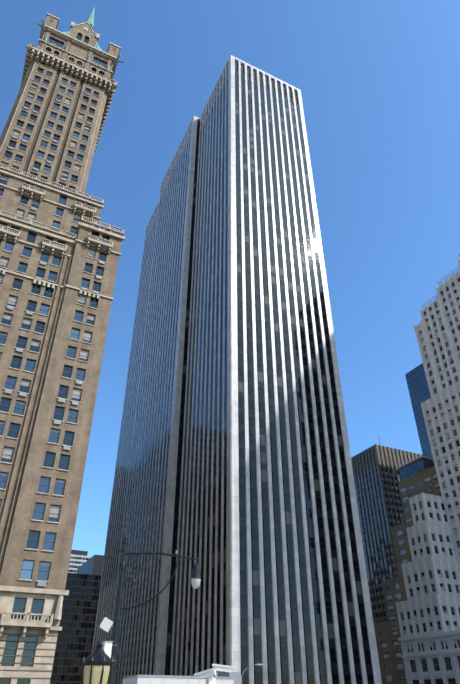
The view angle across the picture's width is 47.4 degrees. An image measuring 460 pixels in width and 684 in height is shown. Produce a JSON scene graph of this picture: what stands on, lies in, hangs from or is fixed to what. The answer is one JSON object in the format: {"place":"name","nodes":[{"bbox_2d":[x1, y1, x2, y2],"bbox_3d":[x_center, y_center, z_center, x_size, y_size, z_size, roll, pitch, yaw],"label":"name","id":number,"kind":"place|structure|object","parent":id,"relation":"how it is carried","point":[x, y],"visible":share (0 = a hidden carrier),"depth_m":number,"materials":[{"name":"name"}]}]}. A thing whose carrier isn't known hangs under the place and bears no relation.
{"place":"outdoors","nodes":[
{"label":"outdoors","id":0,"kind":"place"},
{"bbox_2d":[0,0,459,555],"label":"sky","id":1,"kind":"structure","parent":0,"point":[378,81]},
{"bbox_2d":[50,363,432,683],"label":"distant towers","id":2,"kind":"structure","parent":0,"point":[376,475],"depth_m":288.71,"materials":[{"name":"dark glass"},{"name":"blue glass"},{"name":"stone"}]},
{"bbox_2d":[396,254,459,683],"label":"white building","id":3,"kind":"structure","parent":0,"point":[428,611],"depth_m":159.82,"materials":[{"name":"stone"}]},
{"bbox_3d":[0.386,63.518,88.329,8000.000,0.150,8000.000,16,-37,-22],"label":"ground","id":4,"kind":"structure","parent":0,"visible":0},
{"bbox_2d":[0,6,124,683],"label":"brick tower building","id":5,"kind":"structure","parent":4,"relation":"on","point":[60,247],"depth_m":77.51,"materials":[{"name":"brick"}]},
{"bbox_2d":[81,640,113,683],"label":"lantern","id":6,"kind":"object","parent":4,"relation":"on","point":[97,663],"visible":1,"depth_m":9.79,"materials":[{"name":"black metal"}]},
{"bbox_2d":[99,535,200,683],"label":"street lamp","id":7,"kind":"object","parent":4,"relation":"on","point":[109,648],"visible":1,"depth_m":23.36,"materials":[{"name":"black metal"}]},
{"bbox_2d":[122,672,239,683],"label":"box truck","id":8,"kind":"object","parent":4,"relation":"on","point":[228,678],"visible":0.77,"depth_m":36.36,"materials":[{"name":"grey metal"}]},
{"bbox_2d":[194,664,234,683],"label":"security camera pole","id":9,"kind":"object","parent":4,"relation":"on","point":[209,674],"visible":1,"depth_m":12.52,"materials":[{"name":"white metal"}]},
{"bbox_2d":[92,55,381,683],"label":"skyscraper","id":10,"kind":"structure","parent":4,"relation":"on","point":[234,471],"depth_m":136.13,"materials":[{"name":"stone"}]},
{"bbox_2d":[241,664,262,683],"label":"street light","id":11,"kind":"object","parent":4,"relation":"on","point":[247,668],"visible":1,"depth_m":59.44,"materials":[{"name":"grey"}]},
{"bbox_2d":[374,454,441,683],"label":"brown building","id":12,"kind":"structure","parent":4,"relation":"on","point":[418,476],"depth_m":193.86,"materials":[{"name":"brown brick"}]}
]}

